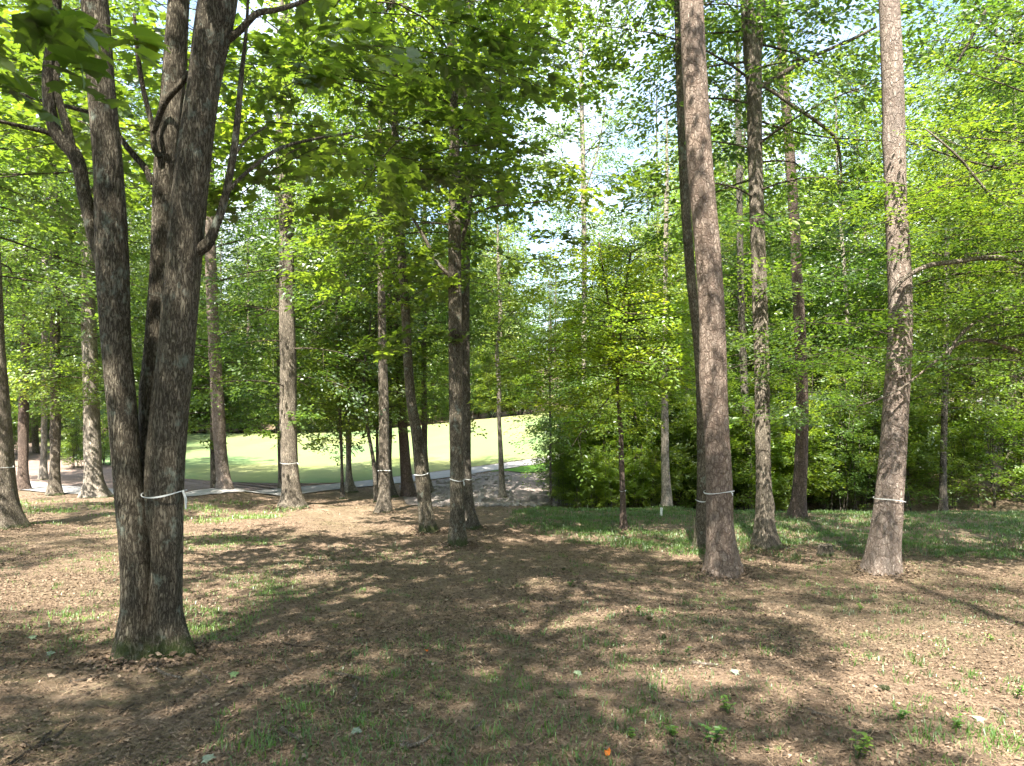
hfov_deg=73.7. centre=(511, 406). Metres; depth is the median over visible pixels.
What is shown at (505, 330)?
broadleaf tree
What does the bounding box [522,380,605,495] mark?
creek sapling
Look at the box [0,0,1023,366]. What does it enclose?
sky
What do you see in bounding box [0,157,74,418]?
broadleaf tree
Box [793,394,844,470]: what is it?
creek sapling
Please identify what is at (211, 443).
oak tree
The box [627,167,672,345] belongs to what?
pine tree
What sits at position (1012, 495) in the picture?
oak tree
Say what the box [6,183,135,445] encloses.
broadleaf tree
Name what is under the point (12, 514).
oak tree
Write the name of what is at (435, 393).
creek sapling
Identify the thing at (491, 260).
broadleaf tree
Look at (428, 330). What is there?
broadleaf tree
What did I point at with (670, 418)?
creek sapling
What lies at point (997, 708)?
fallen stick
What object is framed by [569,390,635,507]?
creek sapling
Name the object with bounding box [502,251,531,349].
broadleaf tree
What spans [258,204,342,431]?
broadleaf tree
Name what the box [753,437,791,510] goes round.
creek sapling
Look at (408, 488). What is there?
pine tree
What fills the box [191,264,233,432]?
broadleaf tree
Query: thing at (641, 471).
creek sapling
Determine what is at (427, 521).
oak tree
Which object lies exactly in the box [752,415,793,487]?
creek sapling
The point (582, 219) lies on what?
oak tree
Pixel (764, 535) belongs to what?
oak tree
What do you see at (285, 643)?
fallen stick
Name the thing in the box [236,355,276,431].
creek sapling
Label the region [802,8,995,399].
broadleaf tree
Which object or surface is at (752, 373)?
creek sapling
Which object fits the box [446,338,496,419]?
creek sapling
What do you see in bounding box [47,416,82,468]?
creek sapling
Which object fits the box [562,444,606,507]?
creek sapling
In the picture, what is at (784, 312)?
broadleaf tree
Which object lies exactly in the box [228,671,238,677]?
fallen leaf
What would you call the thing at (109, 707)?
fallen stick
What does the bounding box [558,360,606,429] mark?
creek sapling
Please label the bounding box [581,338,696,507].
creek sapling
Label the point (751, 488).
creek sapling
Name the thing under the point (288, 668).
fallen stick
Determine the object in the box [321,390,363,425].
creek sapling
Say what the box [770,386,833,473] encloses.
creek sapling
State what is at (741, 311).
oak tree
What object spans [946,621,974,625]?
fallen stick
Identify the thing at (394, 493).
oak tree
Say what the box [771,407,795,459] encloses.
creek sapling
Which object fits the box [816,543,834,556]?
tree stump
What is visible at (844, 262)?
broadleaf tree
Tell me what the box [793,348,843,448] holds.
creek sapling
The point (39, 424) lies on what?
creek sapling
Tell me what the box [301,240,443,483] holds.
maple sapling
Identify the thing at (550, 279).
pine tree
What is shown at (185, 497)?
marking tape
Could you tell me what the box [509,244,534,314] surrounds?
pine tree
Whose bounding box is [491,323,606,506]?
hornbeam sapling
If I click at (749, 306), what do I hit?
broadleaf tree
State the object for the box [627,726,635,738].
weed
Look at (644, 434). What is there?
creek sapling
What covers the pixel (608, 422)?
creek sapling
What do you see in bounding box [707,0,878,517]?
pine tree
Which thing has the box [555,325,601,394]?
creek sapling
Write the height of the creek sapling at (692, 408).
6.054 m
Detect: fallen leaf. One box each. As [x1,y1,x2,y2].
[202,754,215,764]
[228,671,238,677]
[350,727,361,733]
[604,748,610,755]
[731,669,739,674]
[972,716,986,722]
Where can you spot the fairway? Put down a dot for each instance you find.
(253, 459)
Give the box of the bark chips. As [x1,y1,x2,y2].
[0,520,1023,765]
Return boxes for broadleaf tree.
[0,154,97,452]
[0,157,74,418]
[1,169,140,435]
[4,239,49,438]
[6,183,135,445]
[6,245,79,442]
[65,183,151,402]
[70,237,148,432]
[128,214,150,389]
[129,216,208,405]
[132,267,218,409]
[188,254,229,428]
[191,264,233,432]
[195,231,238,425]
[218,223,276,431]
[219,238,273,385]
[223,256,257,393]
[245,181,331,383]
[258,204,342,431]
[294,174,358,429]
[296,172,386,393]
[407,226,447,419]
[415,162,519,384]
[470,220,541,408]
[470,222,523,354]
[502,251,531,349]
[531,276,565,388]
[552,284,579,382]
[556,214,631,400]
[587,211,646,386]
[589,236,633,344]
[625,163,731,345]
[628,117,751,372]
[629,244,655,390]
[634,129,786,410]
[635,195,728,363]
[643,36,863,416]
[654,126,781,376]
[720,186,790,394]
[724,116,861,406]
[748,57,942,445]
[768,50,941,397]
[776,159,875,401]
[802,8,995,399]
[802,174,878,386]
[867,0,1023,461]
[924,30,1023,439]
[949,80,1023,397]
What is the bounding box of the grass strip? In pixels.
[503,504,1023,561]
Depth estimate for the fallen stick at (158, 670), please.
4.79 m
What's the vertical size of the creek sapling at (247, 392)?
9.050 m
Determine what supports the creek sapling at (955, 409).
on the ground at (362, 498)
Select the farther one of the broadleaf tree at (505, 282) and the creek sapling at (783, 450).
the broadleaf tree at (505, 282)
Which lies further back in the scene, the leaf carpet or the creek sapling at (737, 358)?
the creek sapling at (737, 358)
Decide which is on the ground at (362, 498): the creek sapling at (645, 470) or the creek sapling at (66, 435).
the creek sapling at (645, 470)
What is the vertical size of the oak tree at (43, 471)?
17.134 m
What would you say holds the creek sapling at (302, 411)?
on the ground at (362, 498)
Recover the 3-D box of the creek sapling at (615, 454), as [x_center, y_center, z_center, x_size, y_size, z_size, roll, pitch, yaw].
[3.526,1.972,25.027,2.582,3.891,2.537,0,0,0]
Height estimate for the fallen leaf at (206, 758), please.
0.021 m
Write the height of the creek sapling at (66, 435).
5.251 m
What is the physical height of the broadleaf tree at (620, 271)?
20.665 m
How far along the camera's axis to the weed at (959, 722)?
3.82 m
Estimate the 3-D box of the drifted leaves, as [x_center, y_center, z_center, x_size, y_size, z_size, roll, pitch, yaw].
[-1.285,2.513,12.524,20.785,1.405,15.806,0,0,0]
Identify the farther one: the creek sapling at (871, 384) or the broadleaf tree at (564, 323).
the broadleaf tree at (564, 323)
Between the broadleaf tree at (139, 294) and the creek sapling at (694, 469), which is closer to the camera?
the creek sapling at (694, 469)
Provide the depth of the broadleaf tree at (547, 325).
108.24 m
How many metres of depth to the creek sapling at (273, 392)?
63.80 m
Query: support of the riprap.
on the gravel slope
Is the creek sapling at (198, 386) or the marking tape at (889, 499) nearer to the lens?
the marking tape at (889, 499)
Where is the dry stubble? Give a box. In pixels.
[0,544,1023,765]
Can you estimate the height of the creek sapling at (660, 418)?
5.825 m
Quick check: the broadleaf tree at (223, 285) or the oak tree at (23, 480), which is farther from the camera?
the broadleaf tree at (223, 285)
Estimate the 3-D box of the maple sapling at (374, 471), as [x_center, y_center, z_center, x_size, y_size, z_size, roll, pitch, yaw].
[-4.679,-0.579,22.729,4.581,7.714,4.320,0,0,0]
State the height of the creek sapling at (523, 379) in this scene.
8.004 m
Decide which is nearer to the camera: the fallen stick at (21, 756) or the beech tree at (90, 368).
the fallen stick at (21, 756)
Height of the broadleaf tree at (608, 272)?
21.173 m
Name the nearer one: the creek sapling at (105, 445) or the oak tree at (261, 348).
the oak tree at (261, 348)
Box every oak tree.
[0,0,145,489]
[0,0,191,529]
[0,1,154,495]
[0,101,145,479]
[90,11,324,488]
[127,0,431,509]
[197,28,374,487]
[220,0,535,513]
[247,0,547,533]
[258,0,665,548]
[294,73,480,496]
[330,111,522,492]
[332,0,614,529]
[506,5,670,411]
[541,0,962,550]
[582,0,798,549]
[645,1,834,510]
[836,0,1023,329]
[907,30,1023,498]
[907,89,1023,454]
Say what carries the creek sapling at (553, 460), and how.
on the ground at (362, 498)
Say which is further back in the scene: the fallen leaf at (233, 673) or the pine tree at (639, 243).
the pine tree at (639, 243)
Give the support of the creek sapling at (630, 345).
on the ground at (362, 498)
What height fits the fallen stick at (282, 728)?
0.054 m
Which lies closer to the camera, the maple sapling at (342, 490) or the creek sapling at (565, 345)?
the maple sapling at (342, 490)
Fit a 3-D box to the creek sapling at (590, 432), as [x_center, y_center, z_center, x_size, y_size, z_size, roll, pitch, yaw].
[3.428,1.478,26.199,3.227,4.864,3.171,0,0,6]
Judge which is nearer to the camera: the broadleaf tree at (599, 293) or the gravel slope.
the gravel slope
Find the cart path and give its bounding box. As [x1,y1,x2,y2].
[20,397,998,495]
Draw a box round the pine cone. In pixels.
[879,684,889,690]
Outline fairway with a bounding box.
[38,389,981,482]
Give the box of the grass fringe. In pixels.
[20,498,307,524]
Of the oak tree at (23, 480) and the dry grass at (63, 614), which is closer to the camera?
the dry grass at (63, 614)
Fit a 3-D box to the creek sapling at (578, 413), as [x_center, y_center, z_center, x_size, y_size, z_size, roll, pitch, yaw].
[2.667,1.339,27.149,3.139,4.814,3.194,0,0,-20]
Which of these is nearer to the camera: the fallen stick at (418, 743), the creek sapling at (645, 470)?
the fallen stick at (418, 743)
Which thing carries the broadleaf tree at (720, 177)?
on the ground at (362, 498)
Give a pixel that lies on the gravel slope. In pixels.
(519, 489)
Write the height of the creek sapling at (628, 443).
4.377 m
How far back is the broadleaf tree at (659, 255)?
59.97 m
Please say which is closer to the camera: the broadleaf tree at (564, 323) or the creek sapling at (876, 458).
the creek sapling at (876, 458)
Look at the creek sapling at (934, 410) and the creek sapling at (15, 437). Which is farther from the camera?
the creek sapling at (15, 437)
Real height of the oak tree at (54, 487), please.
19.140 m
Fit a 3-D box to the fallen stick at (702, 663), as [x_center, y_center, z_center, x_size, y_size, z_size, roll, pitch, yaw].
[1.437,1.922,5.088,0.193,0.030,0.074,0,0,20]
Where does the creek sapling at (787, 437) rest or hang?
on the ground at (362, 498)
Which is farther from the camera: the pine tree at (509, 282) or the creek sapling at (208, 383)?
the pine tree at (509, 282)
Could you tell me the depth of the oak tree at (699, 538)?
13.35 m
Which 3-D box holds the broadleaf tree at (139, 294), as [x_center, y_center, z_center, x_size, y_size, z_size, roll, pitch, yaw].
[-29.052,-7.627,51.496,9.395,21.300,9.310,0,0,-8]
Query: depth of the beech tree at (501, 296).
25.32 m
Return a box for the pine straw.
[0,496,1023,765]
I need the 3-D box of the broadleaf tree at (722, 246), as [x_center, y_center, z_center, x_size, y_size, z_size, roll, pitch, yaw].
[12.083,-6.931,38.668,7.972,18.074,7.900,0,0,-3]
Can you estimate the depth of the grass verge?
31.57 m
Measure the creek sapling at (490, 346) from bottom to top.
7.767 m
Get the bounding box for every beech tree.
[0,0,234,497]
[254,83,432,492]
[430,189,562,497]
[599,93,739,506]
[853,124,1023,511]
[882,171,1021,457]
[929,209,1023,494]
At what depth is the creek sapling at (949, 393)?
29.08 m
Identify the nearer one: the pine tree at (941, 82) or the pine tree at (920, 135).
the pine tree at (941, 82)
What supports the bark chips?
on the ground at (362, 498)
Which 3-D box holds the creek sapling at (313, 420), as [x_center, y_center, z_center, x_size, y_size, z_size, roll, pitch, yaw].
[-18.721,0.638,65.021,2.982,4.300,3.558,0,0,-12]
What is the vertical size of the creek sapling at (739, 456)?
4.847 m
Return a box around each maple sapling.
[260,243,412,498]
[300,273,434,501]
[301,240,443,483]
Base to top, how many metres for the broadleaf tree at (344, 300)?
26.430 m
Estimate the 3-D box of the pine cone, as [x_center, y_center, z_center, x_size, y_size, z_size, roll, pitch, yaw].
[2.432,1.835,4.461,0.069,0.042,0.042,-7,41,31]
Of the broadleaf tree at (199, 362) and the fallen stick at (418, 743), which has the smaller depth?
the fallen stick at (418, 743)
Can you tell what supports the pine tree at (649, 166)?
on the ground at (362, 498)
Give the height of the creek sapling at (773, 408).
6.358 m
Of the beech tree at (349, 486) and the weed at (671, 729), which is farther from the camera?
the beech tree at (349, 486)
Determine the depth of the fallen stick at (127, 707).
4.26 m
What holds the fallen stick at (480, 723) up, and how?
on the ground at (362, 498)
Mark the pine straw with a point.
(666, 738)
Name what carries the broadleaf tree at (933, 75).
on the ground at (362, 498)
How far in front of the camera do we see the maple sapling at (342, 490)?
23.11 m
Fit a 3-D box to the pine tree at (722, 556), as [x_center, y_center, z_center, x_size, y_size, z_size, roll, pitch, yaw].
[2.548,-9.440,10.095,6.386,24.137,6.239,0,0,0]
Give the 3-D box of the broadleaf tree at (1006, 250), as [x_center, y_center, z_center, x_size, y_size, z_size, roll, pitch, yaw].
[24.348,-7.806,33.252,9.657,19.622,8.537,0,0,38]
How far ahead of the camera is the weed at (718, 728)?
3.70 m
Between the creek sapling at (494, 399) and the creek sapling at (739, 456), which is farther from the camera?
the creek sapling at (494, 399)
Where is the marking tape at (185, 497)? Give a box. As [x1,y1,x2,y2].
[141,489,186,508]
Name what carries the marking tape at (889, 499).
attached to the pine tree at (882, 555)
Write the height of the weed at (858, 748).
0.137 m
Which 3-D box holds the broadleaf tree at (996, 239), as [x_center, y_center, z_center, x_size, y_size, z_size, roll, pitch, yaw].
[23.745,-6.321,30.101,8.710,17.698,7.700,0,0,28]
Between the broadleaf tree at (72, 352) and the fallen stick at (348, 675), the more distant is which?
the broadleaf tree at (72, 352)
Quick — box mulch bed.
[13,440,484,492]
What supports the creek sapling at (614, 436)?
on the ground at (362, 498)
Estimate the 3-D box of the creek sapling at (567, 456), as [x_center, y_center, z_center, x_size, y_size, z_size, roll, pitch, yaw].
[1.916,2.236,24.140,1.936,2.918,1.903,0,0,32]
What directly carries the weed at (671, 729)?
on the ground at (362, 498)
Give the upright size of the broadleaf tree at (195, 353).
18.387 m
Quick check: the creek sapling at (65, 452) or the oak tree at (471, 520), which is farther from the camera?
the creek sapling at (65, 452)
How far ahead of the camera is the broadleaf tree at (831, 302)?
77.47 m
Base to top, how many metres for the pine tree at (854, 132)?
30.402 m
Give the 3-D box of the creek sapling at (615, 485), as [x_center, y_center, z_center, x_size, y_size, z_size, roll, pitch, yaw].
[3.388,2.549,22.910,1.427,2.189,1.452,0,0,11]
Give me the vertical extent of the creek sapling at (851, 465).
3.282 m
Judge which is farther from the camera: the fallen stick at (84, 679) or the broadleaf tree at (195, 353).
the broadleaf tree at (195, 353)
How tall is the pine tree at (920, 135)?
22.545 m
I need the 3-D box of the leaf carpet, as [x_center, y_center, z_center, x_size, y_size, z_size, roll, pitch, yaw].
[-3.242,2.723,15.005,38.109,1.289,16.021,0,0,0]
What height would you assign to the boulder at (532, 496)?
0.253 m
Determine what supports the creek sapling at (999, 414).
on the ground at (362, 498)
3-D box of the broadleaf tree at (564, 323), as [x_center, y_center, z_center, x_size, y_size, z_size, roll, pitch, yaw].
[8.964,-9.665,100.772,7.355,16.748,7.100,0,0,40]
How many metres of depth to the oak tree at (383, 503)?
19.11 m
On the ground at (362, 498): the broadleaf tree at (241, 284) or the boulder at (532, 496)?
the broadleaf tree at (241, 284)
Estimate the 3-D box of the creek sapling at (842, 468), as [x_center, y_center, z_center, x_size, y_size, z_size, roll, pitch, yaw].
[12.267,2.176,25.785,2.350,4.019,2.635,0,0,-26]
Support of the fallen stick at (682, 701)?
on the ground at (362, 498)
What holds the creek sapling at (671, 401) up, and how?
on the ground at (362, 498)
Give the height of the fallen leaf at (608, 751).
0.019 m
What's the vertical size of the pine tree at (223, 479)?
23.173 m
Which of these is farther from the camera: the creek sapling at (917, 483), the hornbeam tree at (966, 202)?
the creek sapling at (917, 483)
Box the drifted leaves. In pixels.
[0,504,941,684]
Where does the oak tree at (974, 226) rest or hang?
on the ground at (362, 498)
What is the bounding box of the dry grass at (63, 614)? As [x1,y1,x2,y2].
[4,525,310,652]
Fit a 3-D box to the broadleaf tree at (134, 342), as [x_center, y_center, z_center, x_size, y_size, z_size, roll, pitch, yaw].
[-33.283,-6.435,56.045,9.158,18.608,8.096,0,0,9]
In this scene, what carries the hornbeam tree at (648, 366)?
on the ground at (362, 498)
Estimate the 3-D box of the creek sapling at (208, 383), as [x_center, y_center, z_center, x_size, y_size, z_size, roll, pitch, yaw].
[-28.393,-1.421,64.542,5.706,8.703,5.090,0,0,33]
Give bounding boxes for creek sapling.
[11,389,64,441]
[11,400,37,453]
[47,371,101,451]
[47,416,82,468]
[78,403,110,464]
[188,352,235,432]
[188,380,209,432]
[205,372,240,423]
[206,367,249,432]
[224,345,274,431]
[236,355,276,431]
[250,346,301,433]
[297,391,318,431]
[304,396,323,432]
[316,391,358,430]
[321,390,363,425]
[407,355,448,423]
[415,337,448,423]
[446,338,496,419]
[470,336,518,416]
[470,341,512,417]
[470,346,517,417]
[471,368,519,417]
[491,344,547,414]
[501,359,542,414]
[502,339,559,414]
[508,318,559,413]
[521,389,576,483]
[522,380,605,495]
[531,349,604,453]
[536,386,609,488]
[537,298,599,399]
[540,431,588,506]
[542,429,588,504]
[544,382,614,466]
[544,453,578,506]
[552,415,616,505]
[553,446,595,507]
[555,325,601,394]
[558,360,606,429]
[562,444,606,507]
[564,387,641,500]
[566,372,659,506]
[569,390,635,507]
[573,445,616,508]
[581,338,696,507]
[581,361,624,465]
[581,409,642,507]
[582,439,627,507]
[591,451,633,507]
[593,407,638,493]
[595,404,658,505]
[596,315,645,388]
[605,381,683,507]
[609,444,660,507]
[614,364,696,505]
[620,391,692,488]
[624,358,696,482]
[625,436,675,507]
[631,449,672,506]
[635,400,694,504]
[651,358,732,495]
[651,415,696,509]
[669,396,696,507]
[671,389,776,509]
[673,376,755,501]
[679,340,753,465]
[679,396,742,494]
[727,333,793,436]
[728,377,792,503]
[729,396,794,509]
[731,432,771,510]
[747,380,848,509]
[751,353,863,497]
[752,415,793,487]
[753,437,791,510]
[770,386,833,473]
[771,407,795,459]
[774,411,816,494]
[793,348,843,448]
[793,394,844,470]
[807,352,936,511]
[807,388,879,511]
[807,413,862,510]
[807,438,850,506]
[811,426,875,503]
[821,360,916,507]
[822,382,865,464]
[824,378,862,430]
[849,344,950,480]
[852,327,956,454]
[855,416,922,503]
[856,352,958,499]
[858,359,966,511]
[908,397,963,490]
[909,395,948,479]
[911,340,975,456]
[912,368,955,474]
[922,426,990,509]
[923,372,1001,475]
[927,365,998,454]
[948,363,1023,507]
[968,366,1019,454]
[977,377,1023,491]
[1015,445,1023,495]
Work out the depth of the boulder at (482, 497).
24.17 m
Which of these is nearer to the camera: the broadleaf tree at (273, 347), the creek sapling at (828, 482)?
the creek sapling at (828, 482)
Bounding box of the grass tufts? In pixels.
[0,541,1023,765]
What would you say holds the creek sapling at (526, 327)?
on the ground at (362, 498)
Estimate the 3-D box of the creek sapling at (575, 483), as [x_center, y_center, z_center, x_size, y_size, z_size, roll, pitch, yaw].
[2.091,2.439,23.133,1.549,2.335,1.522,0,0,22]
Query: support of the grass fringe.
on the ground at (362, 498)
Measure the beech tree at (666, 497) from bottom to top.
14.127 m
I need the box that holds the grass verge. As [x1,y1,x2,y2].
[495,463,554,471]
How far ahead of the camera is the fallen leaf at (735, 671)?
4.88 m
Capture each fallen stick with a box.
[7,718,73,765]
[36,730,54,743]
[69,672,108,682]
[96,705,126,710]
[119,702,134,713]
[155,667,182,678]
[196,668,210,681]
[280,726,304,743]
[282,641,322,646]
[282,659,296,677]
[334,672,367,682]
[399,734,432,747]
[471,718,484,729]
[675,698,703,702]
[692,660,718,665]
[806,707,846,718]
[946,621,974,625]
[993,706,1008,717]
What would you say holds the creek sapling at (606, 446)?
on the ground at (362, 498)
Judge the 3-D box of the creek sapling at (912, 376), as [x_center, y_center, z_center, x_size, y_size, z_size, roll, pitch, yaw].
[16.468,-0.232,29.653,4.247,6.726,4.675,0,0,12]
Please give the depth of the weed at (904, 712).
3.94 m
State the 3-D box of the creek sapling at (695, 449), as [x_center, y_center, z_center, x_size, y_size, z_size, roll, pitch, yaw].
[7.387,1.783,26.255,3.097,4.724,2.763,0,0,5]
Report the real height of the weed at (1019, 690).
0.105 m
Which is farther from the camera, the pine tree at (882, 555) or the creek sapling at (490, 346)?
the creek sapling at (490, 346)
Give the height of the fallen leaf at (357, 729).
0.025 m
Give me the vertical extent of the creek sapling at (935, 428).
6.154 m
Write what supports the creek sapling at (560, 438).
on the ground at (362, 498)
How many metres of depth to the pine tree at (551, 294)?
83.10 m
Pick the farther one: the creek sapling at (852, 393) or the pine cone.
the creek sapling at (852, 393)
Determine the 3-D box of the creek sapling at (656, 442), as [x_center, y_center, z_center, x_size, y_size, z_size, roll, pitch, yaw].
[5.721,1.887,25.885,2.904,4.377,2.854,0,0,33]
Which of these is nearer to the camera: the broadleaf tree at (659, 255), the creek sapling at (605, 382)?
the creek sapling at (605, 382)
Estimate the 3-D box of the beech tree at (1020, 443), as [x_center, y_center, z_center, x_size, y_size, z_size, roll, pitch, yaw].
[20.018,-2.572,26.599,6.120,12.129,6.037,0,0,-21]
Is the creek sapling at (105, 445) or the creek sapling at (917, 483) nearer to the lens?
the creek sapling at (917, 483)
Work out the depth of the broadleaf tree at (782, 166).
34.81 m
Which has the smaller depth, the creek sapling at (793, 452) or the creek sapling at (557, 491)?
the creek sapling at (557, 491)
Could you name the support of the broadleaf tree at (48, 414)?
on the ground at (362, 498)
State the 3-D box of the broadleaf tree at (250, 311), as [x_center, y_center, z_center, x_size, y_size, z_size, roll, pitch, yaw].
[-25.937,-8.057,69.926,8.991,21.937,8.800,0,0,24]
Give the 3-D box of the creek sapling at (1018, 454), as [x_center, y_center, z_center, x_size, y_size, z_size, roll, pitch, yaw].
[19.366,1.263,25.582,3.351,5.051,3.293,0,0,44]
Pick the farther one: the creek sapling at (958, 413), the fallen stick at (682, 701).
the creek sapling at (958, 413)
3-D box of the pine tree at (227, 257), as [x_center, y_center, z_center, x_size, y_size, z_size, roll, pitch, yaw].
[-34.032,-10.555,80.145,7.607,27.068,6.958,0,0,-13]
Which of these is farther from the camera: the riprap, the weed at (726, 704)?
the riprap
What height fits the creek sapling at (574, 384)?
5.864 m
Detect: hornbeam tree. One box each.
[467,229,749,530]
[722,0,1023,440]
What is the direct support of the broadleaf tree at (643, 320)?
on the ground at (362, 498)
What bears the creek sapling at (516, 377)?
on the ground at (362, 498)
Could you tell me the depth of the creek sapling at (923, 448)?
27.24 m
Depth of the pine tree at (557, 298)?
96.88 m
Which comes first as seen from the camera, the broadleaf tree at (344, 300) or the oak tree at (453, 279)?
the oak tree at (453, 279)
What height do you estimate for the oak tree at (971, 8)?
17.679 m
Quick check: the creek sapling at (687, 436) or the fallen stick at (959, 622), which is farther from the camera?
the creek sapling at (687, 436)
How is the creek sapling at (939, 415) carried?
on the ground at (362, 498)
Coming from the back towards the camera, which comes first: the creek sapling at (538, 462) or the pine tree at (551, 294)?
the pine tree at (551, 294)
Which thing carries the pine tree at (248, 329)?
on the ground at (362, 498)
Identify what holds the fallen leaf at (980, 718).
on the ground at (362, 498)
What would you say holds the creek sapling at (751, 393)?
on the ground at (362, 498)
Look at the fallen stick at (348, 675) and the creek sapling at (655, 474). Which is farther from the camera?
the creek sapling at (655, 474)
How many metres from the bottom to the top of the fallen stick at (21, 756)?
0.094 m
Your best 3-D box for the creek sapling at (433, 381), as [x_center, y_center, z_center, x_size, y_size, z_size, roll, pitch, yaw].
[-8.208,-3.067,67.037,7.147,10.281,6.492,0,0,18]
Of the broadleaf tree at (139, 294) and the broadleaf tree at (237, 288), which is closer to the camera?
the broadleaf tree at (139, 294)
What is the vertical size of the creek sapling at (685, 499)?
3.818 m
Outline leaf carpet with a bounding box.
[0,493,1023,623]
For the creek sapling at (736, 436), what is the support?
on the ground at (362, 498)
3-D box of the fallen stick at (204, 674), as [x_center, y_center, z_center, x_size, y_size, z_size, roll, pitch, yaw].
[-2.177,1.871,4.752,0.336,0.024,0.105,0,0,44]
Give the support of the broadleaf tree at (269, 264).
on the ground at (362, 498)
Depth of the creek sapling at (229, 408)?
68.06 m
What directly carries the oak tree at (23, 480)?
on the ground at (362, 498)
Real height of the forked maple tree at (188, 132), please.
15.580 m
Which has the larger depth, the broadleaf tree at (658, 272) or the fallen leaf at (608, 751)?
the broadleaf tree at (658, 272)
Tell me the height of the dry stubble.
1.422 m
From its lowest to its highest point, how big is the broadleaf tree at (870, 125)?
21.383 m
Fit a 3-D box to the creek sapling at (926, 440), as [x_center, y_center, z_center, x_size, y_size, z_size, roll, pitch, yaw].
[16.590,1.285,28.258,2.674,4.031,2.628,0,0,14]
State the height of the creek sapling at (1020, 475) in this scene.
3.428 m
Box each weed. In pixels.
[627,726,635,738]
[664,725,678,736]
[699,723,726,744]
[719,695,735,713]
[849,729,872,758]
[894,707,910,719]
[951,713,964,727]
[1015,685,1023,698]
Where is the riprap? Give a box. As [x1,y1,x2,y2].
[414,472,561,506]
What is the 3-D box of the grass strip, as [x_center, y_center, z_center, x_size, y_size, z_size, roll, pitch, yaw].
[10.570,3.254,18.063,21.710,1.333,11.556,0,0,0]
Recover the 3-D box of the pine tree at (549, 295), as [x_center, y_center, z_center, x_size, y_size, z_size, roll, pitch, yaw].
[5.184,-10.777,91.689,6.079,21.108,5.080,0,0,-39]
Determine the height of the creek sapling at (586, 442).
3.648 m
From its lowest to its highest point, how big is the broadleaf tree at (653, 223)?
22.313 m
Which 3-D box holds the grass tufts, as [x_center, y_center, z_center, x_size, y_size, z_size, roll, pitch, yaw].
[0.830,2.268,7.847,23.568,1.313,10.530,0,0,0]
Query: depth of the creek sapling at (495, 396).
64.29 m
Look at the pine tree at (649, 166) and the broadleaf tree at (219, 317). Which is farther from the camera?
the broadleaf tree at (219, 317)
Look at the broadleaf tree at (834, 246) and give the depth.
50.19 m
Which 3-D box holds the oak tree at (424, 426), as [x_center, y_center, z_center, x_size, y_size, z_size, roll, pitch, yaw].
[-3.117,-5.146,25.946,7.318,17.175,7.186,0,0,0]
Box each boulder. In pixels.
[478,494,486,499]
[528,494,536,499]
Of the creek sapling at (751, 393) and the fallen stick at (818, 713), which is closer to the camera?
the fallen stick at (818, 713)
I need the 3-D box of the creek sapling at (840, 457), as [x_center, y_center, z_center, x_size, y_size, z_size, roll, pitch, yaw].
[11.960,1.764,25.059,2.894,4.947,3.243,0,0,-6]
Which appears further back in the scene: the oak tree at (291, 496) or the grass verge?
the grass verge
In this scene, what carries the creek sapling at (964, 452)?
on the ground at (362, 498)
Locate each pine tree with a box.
[112,0,294,488]
[203,220,245,342]
[222,185,273,432]
[331,0,441,496]
[481,179,532,414]
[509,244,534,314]
[532,250,565,393]
[533,242,564,390]
[539,260,571,378]
[543,263,573,404]
[614,72,678,324]
[621,184,669,383]
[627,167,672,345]
[679,0,744,578]
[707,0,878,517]
[812,14,910,399]
[858,0,912,576]
[907,76,952,225]
[914,0,1023,426]
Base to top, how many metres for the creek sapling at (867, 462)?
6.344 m
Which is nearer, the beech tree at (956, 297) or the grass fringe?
the grass fringe
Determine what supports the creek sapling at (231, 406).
on the ground at (362, 498)
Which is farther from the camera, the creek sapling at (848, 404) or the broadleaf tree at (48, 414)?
the broadleaf tree at (48, 414)
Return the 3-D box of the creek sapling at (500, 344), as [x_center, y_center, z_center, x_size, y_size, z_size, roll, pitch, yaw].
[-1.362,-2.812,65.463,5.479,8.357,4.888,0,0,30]
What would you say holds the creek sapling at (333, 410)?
on the ground at (362, 498)
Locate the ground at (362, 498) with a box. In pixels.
[0,366,1023,765]
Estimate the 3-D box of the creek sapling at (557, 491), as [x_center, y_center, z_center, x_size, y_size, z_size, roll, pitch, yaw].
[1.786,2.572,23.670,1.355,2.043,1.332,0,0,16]
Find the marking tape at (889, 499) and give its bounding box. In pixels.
[873,496,905,502]
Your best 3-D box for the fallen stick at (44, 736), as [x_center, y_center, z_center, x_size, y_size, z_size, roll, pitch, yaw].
[-2.599,1.852,3.840,0.074,0.032,0.205,0,0,-17]
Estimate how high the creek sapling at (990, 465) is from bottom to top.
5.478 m
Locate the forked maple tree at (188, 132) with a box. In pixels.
[0,0,587,664]
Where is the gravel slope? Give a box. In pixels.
[399,469,597,505]

